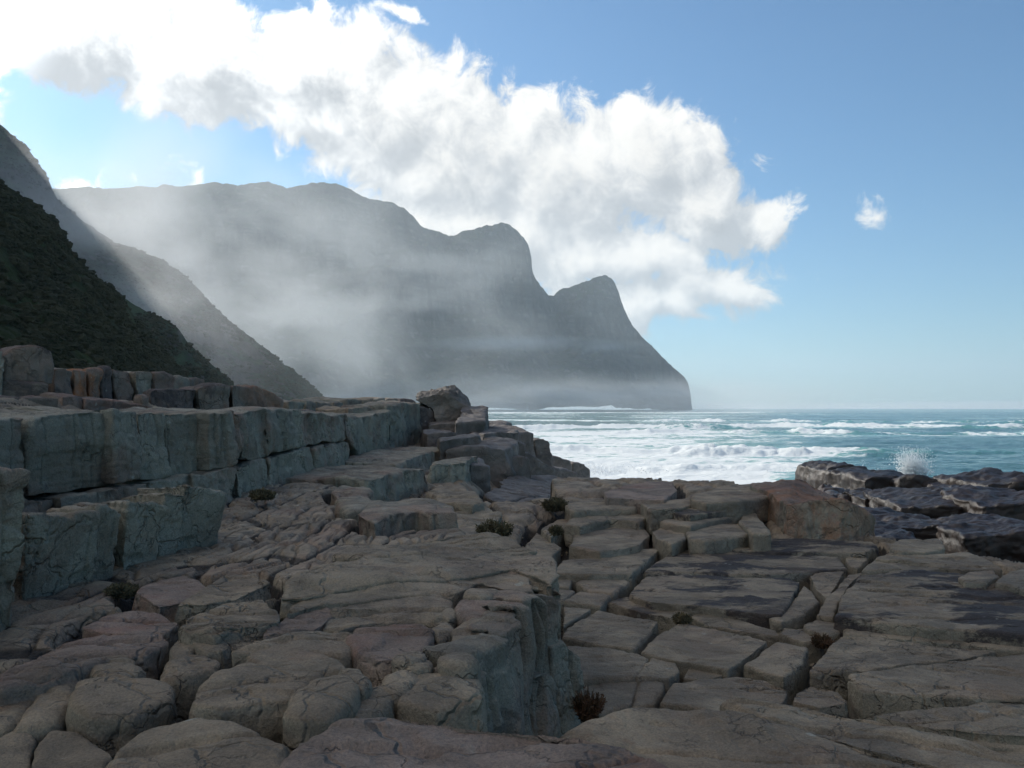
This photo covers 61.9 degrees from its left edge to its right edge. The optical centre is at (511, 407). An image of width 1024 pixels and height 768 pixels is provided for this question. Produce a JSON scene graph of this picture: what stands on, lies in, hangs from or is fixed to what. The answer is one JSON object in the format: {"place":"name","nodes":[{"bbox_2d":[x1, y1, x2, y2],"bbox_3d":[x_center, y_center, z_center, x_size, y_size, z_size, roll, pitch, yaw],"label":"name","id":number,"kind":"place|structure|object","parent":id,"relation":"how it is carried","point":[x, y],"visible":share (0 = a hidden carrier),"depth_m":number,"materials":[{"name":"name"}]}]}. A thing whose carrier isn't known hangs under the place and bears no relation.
{"place":"outdoors","nodes":[
{"label":"outdoors","id":0,"kind":"place"},
{"bbox_2d":[0,187,144,370],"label":"hillside","id":1,"kind":"structure","parent":0,"point":[7,331],"depth_m":92.37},
{"bbox_2d":[0,179,189,377],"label":"hillside scrub","id":2,"kind":"object","parent":1,"relation":"on","point":[112,343],"visible":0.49,"depth_m":99.78,"materials":[{"name":"green plant"}]},
{"bbox_2d":[0,125,314,399],"bbox_3d":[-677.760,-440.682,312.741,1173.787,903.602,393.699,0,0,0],"label":"mountain","id":3,"kind":"structure","parent":0,"point":[257,360],"depth_m":448.44,"materials":[{"name":"stone"}]},
{"bbox_2d":[0,129,323,400],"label":"mountain scrub","id":4,"kind":"object","parent":3,"relation":"on","point":[214,348],"visible":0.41,"depth_m":450.81,"materials":[{"name":"green plant"}]},
{"bbox_2d":[125,299,233,385],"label":"spur","id":5,"kind":"structure","parent":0,"point":[183,357],"depth_m":248.53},
{"bbox_2d":[134,311,234,385],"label":"spur scrub","id":6,"kind":"object","parent":5,"relation":"on","point":[197,372],"visible":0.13,"depth_m":246.68,"materials":[{"name":"green plant"}]},
{"bbox_2d":[52,181,691,409],"bbox_3d":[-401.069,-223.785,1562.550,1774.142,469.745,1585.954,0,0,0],"label":"headland","id":7,"kind":"structure","parent":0,"point":[334,290],"depth_m":1662.41,"materials":[{"name":"stone"}]},
{"bbox_2d":[0,368,1023,718],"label":"bedrock ground","id":8,"kind":"structure","parent":0,"point":[40,626],"depth_m":7.42,"materials":[{"name":"stone"}]},
{"bbox_2d":[0,467,30,631],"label":"shouldered block","id":9,"kind":"structure","parent":8,"relation":"on","point":[14,482],"depth_m":4.69,"materials":[{"name":"stone"}]},
{"bbox_2d":[0,731,36,767],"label":"rounded block","id":10,"kind":"structure","parent":8,"relation":"on","point":[17,750],"depth_m":3.17,"materials":[{"name":"stone"}]},
{"bbox_2d":[2,380,47,396],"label":"rock block","id":11,"kind":"object","parent":8,"relation":"on","point":[16,388],"visible":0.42,"depth_m":17.19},
{"bbox_2d":[0,345,53,383],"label":"boulder","id":12,"kind":"object","parent":11,"relation":"on","point":[34,363],"visible":0.75,"depth_m":17.43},
{"bbox_2d":[22,499,52,512],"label":"ledge block","id":13,"kind":"structure","parent":8,"relation":"on","point":[35,505],"depth_m":7.83,"materials":[{"name":"stone"}]},
{"bbox_2d":[0,416,24,498],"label":"ledge block","id":14,"kind":"structure","parent":13,"relation":"on","point":[11,455],"depth_m":7.49,"materials":[{"name":"stone"}]},
{"bbox_2d":[13,683,75,745],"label":"rounded block","id":15,"kind":"structure","parent":8,"relation":"on","point":[44,715],"depth_m":3.41,"materials":[{"name":"stone"}]},
{"bbox_2d":[13,512,77,599],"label":"shouldered block","id":16,"kind":"structure","parent":8,"relation":"on","point":[45,568],"depth_m":5.41,"materials":[{"name":"stone"}]},
{"bbox_2d":[31,730,112,767],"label":"rounded block","id":17,"kind":"structure","parent":8,"relation":"on","point":[59,749],"depth_m":3.09,"materials":[{"name":"stone"}]},
{"bbox_2d":[47,510,99,583],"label":"shouldered block","id":18,"kind":"structure","parent":8,"relation":"on","point":[84,569],"depth_m":5.72,"materials":[{"name":"stone"}]},
{"bbox_2d":[46,504,120,579],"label":"shouldered block","id":19,"kind":"structure","parent":8,"relation":"on","point":[106,544],"depth_m":5.99,"materials":[{"name":"stone"}]},
{"bbox_2d":[23,484,145,507],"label":"ledge block","id":20,"kind":"structure","parent":8,"relation":"on","point":[103,493],"depth_m":8.51,"materials":[{"name":"stone"}]},
{"bbox_2d":[0,409,109,495],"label":"ledge block","id":21,"kind":"structure","parent":20,"relation":"on","point":[62,451],"depth_m":8.30,"materials":[{"name":"stone"}]},
{"bbox_2d":[3,406,141,483],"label":"ledge block","id":22,"kind":"structure","parent":20,"relation":"on","point":[121,456],"depth_m":8.94,"materials":[{"name":"stone"}]},
{"bbox_2d":[0,631,169,706],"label":"rounded block","id":23,"kind":"structure","parent":8,"relation":"on","point":[75,662],"depth_m":4.01,"materials":[{"name":"grey stone"}]},
{"bbox_2d":[65,675,177,758],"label":"rounded block","id":24,"kind":"structure","parent":8,"relation":"on","point":[111,715],"depth_m":3.38,"materials":[{"name":"stone"}]},
{"bbox_2d":[85,501,167,569],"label":"shouldered block","id":25,"kind":"structure","parent":8,"relation":"on","point":[140,525],"depth_m":6.37,"materials":[{"name":"stone"}]},
{"bbox_2d":[82,611,178,648],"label":"rounded block","id":26,"kind":"structure","parent":8,"relation":"on","point":[153,623],"depth_m":4.63,"materials":[{"name":"grey stone"}]},
{"bbox_2d":[120,493,184,555],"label":"shouldered block","id":27,"kind":"structure","parent":8,"relation":"on","point":[169,534],"depth_m":6.86,"materials":[{"name":"stone"}]},
{"bbox_2d":[121,474,189,487],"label":"ledge block","id":28,"kind":"structure","parent":8,"relation":"on","point":[173,481],"depth_m":9.84,"materials":[{"name":"stone"}]},
{"bbox_2d":[132,413,171,480],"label":"ledge block","id":29,"kind":"structure","parent":28,"relation":"on","point":[154,457],"depth_m":9.79,"materials":[{"name":"stone"}]},
{"bbox_2d":[131,576,204,621],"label":"rounded block","id":30,"kind":"structure","parent":8,"relation":"on","point":[166,598],"depth_m":5.28,"materials":[{"name":"grey stone"}]},
{"bbox_2d":[137,484,226,550],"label":"shouldered block","id":31,"kind":"structure","parent":8,"relation":"on","point":[202,511],"depth_m":7.26,"materials":[{"name":"stone"}]},
{"bbox_2d":[160,655,221,722],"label":"rounded block","id":32,"kind":"structure","parent":8,"relation":"on","point":[186,677],"depth_m":3.82,"materials":[{"name":"stone"}]},
{"bbox_2d":[105,718,289,767],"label":"rounded block","id":33,"kind":"structure","parent":8,"relation":"on","point":[198,743],"depth_m":2.85,"materials":[{"name":"stone"}]},
{"bbox_2d":[180,382,230,409],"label":"rock block","id":34,"kind":"object","parent":8,"relation":"on","point":[209,395],"visible":0.37,"depth_m":18.01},
{"bbox_2d":[186,467,236,502],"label":"ledge block","id":35,"kind":"structure","parent":8,"relation":"on","point":[222,479],"depth_m":10.71,"materials":[{"name":"stone"}]},
{"bbox_2d":[149,412,198,474],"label":"ledge block","id":36,"kind":"structure","parent":35,"relation":"on","point":[180,433],"depth_m":10.47,"materials":[{"name":"stone"}]},
{"bbox_2d":[120,407,242,470],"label":"ledge block","id":37,"kind":"structure","parent":35,"relation":"on","point":[219,441],"depth_m":10.87,"materials":[{"name":"stone"}]},
{"bbox_2d":[174,573,270,631],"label":"rounded block","id":38,"kind":"structure","parent":8,"relation":"on","point":[226,589],"depth_m":5.23,"materials":[{"name":"stone"}]},
{"bbox_2d":[178,599,279,644],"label":"rounded block","id":39,"kind":"structure","parent":8,"relation":"on","point":[229,623],"depth_m":4.35,"materials":[{"name":"stone"}]},
{"bbox_2d":[231,458,266,498],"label":"ledge block","id":40,"kind":"structure","parent":8,"relation":"on","point":[250,475],"depth_m":12.25,"materials":[{"name":"stone"}]},
{"bbox_2d":[147,406,270,459],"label":"ledge block","id":41,"kind":"structure","parent":40,"relation":"on","point":[250,425],"depth_m":12.51,"materials":[{"name":"stone"}]},
{"bbox_2d":[189,662,323,743],"bbox_3d":[-1.023,1.421,3.463,0.503,0.641,0.630,0,0,0],"label":"rock block","id":42,"kind":"object","parent":8,"relation":"on","point":[253,696],"visible":0.45,"depth_m":3.31,"materials":[{"name":"stone"}]},
{"bbox_2d":[263,447,313,485],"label":"ledge block","id":43,"kind":"structure","parent":8,"relation":"on","point":[282,466],"depth_m":14.12,"materials":[{"name":"stone"}]},
{"bbox_2d":[187,406,302,455],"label":"ledge block","id":44,"kind":"structure","parent":43,"relation":"on","point":[283,432],"depth_m":13.93,"materials":[{"name":"stone"}]},
{"bbox_2d":[231,631,352,667],"bbox_3d":[-1.005,1.322,4.097,0.615,0.443,0.422,0,0,0],"label":"rock block","id":45,"kind":"object","parent":8,"relation":"on","point":[334,646],"visible":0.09,"depth_m":4.03,"materials":[{"name":"grey stone"}]},
{"bbox_2d":[246,647,344,676],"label":"rock block","id":46,"kind":"object","parent":8,"relation":"on","point":[297,658],"visible":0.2,"depth_m":3.75,"materials":[{"name":"stone"}]},
{"bbox_2d":[262,607,331,639],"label":"rock block","id":47,"kind":"object","parent":8,"relation":"on","point":[316,620],"visible":0.17,"depth_m":4.48,"materials":[{"name":"grey stone"}]},
{"bbox_2d":[282,674,360,752],"bbox_3d":[-0.707,1.332,3.204,0.313,0.548,0.555,0,0,0],"label":"rock block","id":48,"kind":"object","parent":8,"relation":"on","point":[317,706],"visible":0.57,"depth_m":3.08,"materials":[{"name":"stone"}]},
{"bbox_2d":[306,441,349,467],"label":"ledge block","id":49,"kind":"structure","parent":8,"relation":"on","point":[330,454],"depth_m":16.61,"materials":[{"name":"stone"}]},
{"bbox_2d":[300,411,348,446],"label":"ledge block","id":50,"kind":"structure","parent":49,"relation":"on","point":[318,427],"depth_m":16.46,"materials":[{"name":"stone"}]},
{"bbox_2d":[322,409,390,455],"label":"ledge block","id":51,"kind":"structure","parent":8,"relation":"on","point":[366,431],"depth_m":21.59,"materials":[{"name":"stone"}]},
{"bbox_2d":[286,464,427,501],"bbox_3d":[-2.808,1.537,15.043,1.969,0.939,2.967,0,0,15],"label":"rock block","id":52,"kind":"object","parent":8,"relation":"on","point":[386,483],"visible":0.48,"depth_m":14.66,"materials":[{"name":"stone"}]},
{"bbox_2d":[340,400,428,447],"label":"ledge block","id":53,"kind":"structure","parent":8,"relation":"on","point":[405,429],"depth_m":26.60,"materials":[{"name":"stone"}]},
{"bbox_2d":[323,596,453,633],"bbox_3d":[-0.683,1.357,4.722,0.755,0.540,0.716,0,0,-14],"label":"rock block","id":54,"kind":"object","parent":8,"relation":"on","point":[426,611],"visible":0.2,"depth_m":4.67,"materials":[{"name":"grey stone"}]},
{"bbox_2d":[345,624,434,686],"bbox_3d":[-0.569,1.365,4.104,0.476,0.550,0.740,0,0,0],"label":"rock block","id":55,"kind":"object","parent":8,"relation":"on","point":[375,650],"visible":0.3,"depth_m":4.02,"materials":[{"name":"grey stone"}]},
{"bbox_2d":[345,446,439,470],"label":"rock block","id":56,"kind":"object","parent":8,"relation":"on","point":[413,457],"visible":0.32,"depth_m":19.84,"materials":[{"name":"stone"}]},
{"bbox_2d":[358,498,458,538],"bbox_3d":[-1.089,1.316,8.621,1.167,0.676,1.605,0,0,-21],"label":"rock block","id":57,"kind":"object","parent":8,"relation":"on","point":[384,518],"visible":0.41,"depth_m":8.27,"materials":[{"name":"stone"}]},
{"bbox_2d":[286,573,533,618],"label":"banded slab","id":58,"kind":"structure","parent":8,"relation":"on","point":[453,591],"depth_m":5.05,"materials":[{"name":"grey stone"}]},
{"bbox_2d":[279,552,560,619],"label":"rock slab","id":59,"kind":"structure","parent":8,"relation":"on","point":[337,577],"depth_m":5.36,"materials":[{"name":"grey stone"}]},
{"bbox_2d":[332,532,536,562],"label":"banded slab","id":60,"kind":"structure","parent":8,"relation":"on","point":[463,547],"depth_m":6.20,"materials":[{"name":"grey stone"}]},
{"bbox_2d":[428,420,455,431],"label":"tilted block","id":61,"kind":"structure","parent":8,"relation":"on","point":[446,425],"depth_m":27.05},
{"bbox_2d":[416,385,470,421],"bbox_3d":[-2.422,-0.116,30.100,1.994,1.452,1.855,0,0,0],"label":"boulder","id":62,"kind":"object","parent":61,"relation":"on","point":[444,403],"visible":0.74,"depth_m":29.32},
{"bbox_2d":[397,667,487,731],"bbox_3d":[-0.278,1.448,3.564,0.408,0.669,0.682,0,0,0],"label":"rock block","id":63,"kind":"object","parent":8,"relation":"on","point":[436,698],"visible":0.48,"depth_m":3.34,"materials":[{"name":"grey stone"}]},
{"bbox_2d":[437,652,481,684],"bbox_3d":[-0.233,1.346,3.705,0.193,0.555,0.268,0,0,-22],"label":"rounded stone","id":64,"kind":"object","parent":63,"relation":"on","point":[463,665],"visible":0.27,"depth_m":3.62,"materials":[{"name":"grey stone"}]},
{"bbox_2d":[427,456,477,483],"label":"tilted block","id":65,"kind":"structure","parent":8,"relation":"on","point":[453,470],"depth_m":17.42,"materials":[{"name":"stone"}]},
{"bbox_2d":[425,485,484,513],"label":"stepped slab","id":66,"kind":"structure","parent":8,"relation":"on","point":[459,498],"depth_m":13.96,"materials":[{"name":"grey stone"}]},
{"bbox_2d":[279,717,667,767],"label":"foreground slab","id":67,"kind":"structure","parent":8,"relation":"on","point":[382,742],"depth_m":2.55,"materials":[{"name":"grey stone"}]},
{"bbox_2d":[423,633,524,734],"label":"fluted column","id":68,"kind":"structure","parent":8,"relation":"on","point":[487,652],"depth_m":3.97,"materials":[{"name":"stone"}]},
{"bbox_2d":[445,439,518,487],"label":"tilted block","id":69,"kind":"structure","parent":8,"relation":"on","point":[497,455],"depth_m":21.88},
{"bbox_2d":[468,610,529,734],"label":"fluted column","id":70,"kind":"structure","parent":8,"relation":"on","point":[505,624],"depth_m":4.26,"materials":[{"name":"stone"}]},
{"bbox_2d":[482,601,536,735],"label":"fluted column","id":71,"kind":"structure","parent":8,"relation":"on","point":[522,613],"depth_m":4.51,"materials":[{"name":"stone"}]},
{"bbox_2d":[493,590,547,672],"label":"fluted column","id":72,"kind":"structure","parent":8,"relation":"on","point":[537,605],"depth_m":4.84,"materials":[{"name":"stone"}]},
{"bbox_2d":[483,475,562,502],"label":"tilted slab","id":73,"kind":"structure","parent":8,"relation":"on","point":[515,488],"depth_m":19.75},
{"bbox_2d":[528,671,561,737],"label":"fluted column","id":74,"kind":"structure","parent":8,"relation":"on","point":[544,709],"depth_m":4.71,"materials":[{"name":"stone"}]},
{"bbox_2d":[548,640,583,735],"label":"fluted column","id":75,"kind":"structure","parent":8,"relation":"on","point":[566,672],"depth_m":5.08,"materials":[{"name":"stone"}]},
{"bbox_2d":[564,500,636,520],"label":"pavement slab","id":76,"kind":"structure","parent":8,"relation":"on","point":[577,509],"depth_m":13.38,"materials":[{"name":"grey stone"}]},
{"bbox_2d":[564,514,645,546],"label":"pavement slab","id":77,"kind":"structure","parent":8,"relation":"on","point":[580,525],"depth_m":12.67,"materials":[{"name":"grey stone"}]},
{"bbox_2d":[557,548,657,593],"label":"pavement slab","id":78,"kind":"structure","parent":8,"relation":"on","point":[631,569],"depth_m":10.17,"materials":[{"name":"grey stone"}]},
{"bbox_2d":[567,646,648,685],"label":"pavement slab","id":79,"kind":"structure","parent":8,"relation":"on","point":[600,665],"depth_m":6.61,"materials":[{"name":"grey stone"}]},
{"bbox_2d":[580,682,637,722],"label":"pavement slab","id":80,"kind":"structure","parent":8,"relation":"on","point":[619,696],"depth_m":6.01,"materials":[{"name":"grey stone"}]},
{"bbox_2d":[569,527,649,559],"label":"pavement slab","id":81,"kind":"structure","parent":8,"relation":"on","point":[610,542],"depth_m":11.56,"materials":[{"name":"grey stone"}]},
{"bbox_2d":[562,611,657,654],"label":"pavement slab","id":82,"kind":"structure","parent":8,"relation":"on","point":[603,629],"depth_m":7.55,"materials":[{"name":"grey stone"}]},
{"bbox_2d":[604,481,676,513],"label":"pavement slab","id":83,"kind":"structure","parent":8,"relation":"on","point":[637,495],"depth_m":14.38,"materials":[{"name":"grey stone"}]},
{"bbox_2d":[607,597,690,634],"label":"pavement slab","id":84,"kind":"structure","parent":8,"relation":"on","point":[625,606],"depth_m":8.52,"materials":[{"name":"stone"}]},
{"bbox_2d":[641,624,766,682],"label":"pavement slab","id":85,"kind":"structure","parent":8,"relation":"on","point":[684,648],"depth_m":7.00,"materials":[{"name":"grey stone"}]},
{"bbox_2d":[629,574,798,628],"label":"pavement slab","id":86,"kind":"structure","parent":8,"relation":"on","point":[760,602],"depth_m":8.85,"materials":[{"name":"stone"}]},
{"bbox_2d":[685,524,747,554],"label":"pavement slab","id":87,"kind":"structure","parent":8,"relation":"on","point":[720,538],"depth_m":11.35,"materials":[{"name":"grey stone"}]},
{"bbox_2d":[660,677,786,710],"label":"pavement slab","id":88,"kind":"structure","parent":8,"relation":"on","point":[713,694],"depth_m":5.93,"materials":[{"name":"grey stone"}]},
{"bbox_2d":[690,487,768,523],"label":"pavement slab","id":89,"kind":"structure","parent":8,"relation":"on","point":[736,503],"depth_m":13.38,"materials":[{"name":"stone"}]},
{"bbox_2d":[690,614,778,647],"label":"pavement slab","id":90,"kind":"structure","parent":8,"relation":"on","point":[770,637],"depth_m":7.92,"materials":[{"name":"grey stone"}]},
{"bbox_2d":[644,549,846,591],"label":"pavement slab","id":91,"kind":"structure","parent":8,"relation":"on","point":[801,570],"depth_m":10.34,"materials":[{"name":"stone"}]},
{"bbox_2d":[561,707,931,767],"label":"foreground slab","id":92,"kind":"structure","parent":8,"relation":"on","point":[700,738],"depth_m":3.55,"materials":[{"name":"stone"}]},
{"bbox_2d":[744,642,808,705],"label":"pavement slab","id":93,"kind":"structure","parent":8,"relation":"on","point":[785,666],"depth_m":6.56,"materials":[{"name":"grey stone"}]},
{"bbox_2d":[769,586,819,634],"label":"pavement slab","id":94,"kind":"structure","parent":8,"relation":"on","point":[802,610],"depth_m":8.28,"materials":[{"name":"grey stone"}]},
{"bbox_2d":[732,538,878,564],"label":"pavement slab","id":95,"kind":"structure","parent":8,"relation":"on","point":[842,550],"depth_m":11.38,"materials":[{"name":"stone"}]},
{"bbox_2d":[750,479,875,540],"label":"rock bluff","id":96,"kind":"structure","parent":8,"relation":"on","point":[799,508],"depth_m":12.56,"materials":[{"name":"stone"}]},
{"bbox_2d":[793,687,847,717],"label":"pavement slab","id":97,"kind":"structure","parent":8,"relation":"on","point":[832,703],"depth_m":5.82,"materials":[{"name":"grey stone"}]},
{"bbox_2d":[824,466,898,489],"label":"shore rock","id":98,"kind":"object","parent":8,"relation":"on","point":[853,478],"visible":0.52,"depth_m":45.30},
{"bbox_2d":[720,696,1023,767],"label":"foreground slab","id":99,"kind":"structure","parent":8,"relation":"on","point":[899,743],"depth_m":3.86,"materials":[{"name":"grey stone"}]},
{"bbox_2d":[858,505,946,539],"bbox_3d":[9.262,3.181,20.519,1.797,1.270,4.040,0,0,6],"label":"shore rock","id":100,"kind":"object","parent":8,"relation":"on","point":[921,526],"visible":0.29,"depth_m":19.73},
{"bbox_2d":[810,636,995,711],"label":"pavement slab","id":101,"kind":"structure","parent":8,"relation":"on","point":[841,660],"depth_m":6.71,"materials":[{"name":"grey stone"}]},
{"bbox_2d":[863,486,962,518],"bbox_3d":[13.257,3.425,27.952,2.636,1.538,5.647,0,0,12],"label":"shore rock","id":102,"kind":"object","parent":8,"relation":"on","point":[930,502],"visible":0.43,"depth_m":27.20,"materials":[{"name":"stone"}]},
{"bbox_2d":[834,570,1023,646],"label":"pavement slab","id":103,"kind":"structure","parent":8,"relation":"on","point":[933,605],"depth_m":7.77,"materials":[{"name":"stone"}]},
{"bbox_2d":[843,629,1023,656],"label":"pavement slab","id":104,"kind":"structure","parent":8,"relation":"on","point":[1001,650],"depth_m":7.08,"materials":[{"name":"grey stone"}]},
{"bbox_2d":[847,654,1023,719],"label":"pavement slab","id":105,"kind":"structure","parent":8,"relation":"on","point":[988,679],"depth_m":5.92,"materials":[{"name":"grey stone"}]},
{"bbox_2d":[875,552,1001,577],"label":"pavement slab","id":106,"kind":"structure","parent":8,"relation":"on","point":[964,563],"depth_m":10.12,"materials":[{"name":"grey stone"}]},
{"bbox_2d":[873,702,1023,744],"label":"foreground slab","id":107,"kind":"structure","parent":8,"relation":"on","point":[1001,723],"depth_m":4.62,"materials":[{"name":"grey stone"}]},
{"bbox_2d":[929,513,1023,562],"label":"shore rock","id":108,"kind":"object","parent":8,"relation":"on","point":[997,536],"visible":0.43,"depth_m":17.32,"materials":[{"name":"stone"}]},
{"bbox_2d":[933,467,1023,490],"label":"shore rock","id":109,"kind":"object","parent":8,"relation":"on","point":[991,477],"visible":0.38,"depth_m":40.04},
{"bbox_2d":[940,484,1023,519],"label":"shore rock","id":110,"kind":"object","parent":8,"relation":"on","point":[1002,502],"visible":0.44,"depth_m":25.17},
{"bbox_2d":[0,0,1023,407],"label":"sky","id":111,"kind":"structure","parent":0,"point":[794,203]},
{"bbox_2d":[488,408,1023,483],"bbox_3d":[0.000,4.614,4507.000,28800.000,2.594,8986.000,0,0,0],"label":"sea","id":112,"kind":"structure","parent":0,"point":[736,445],"depth_m":135.41,"materials":[{"name":"liquid"}]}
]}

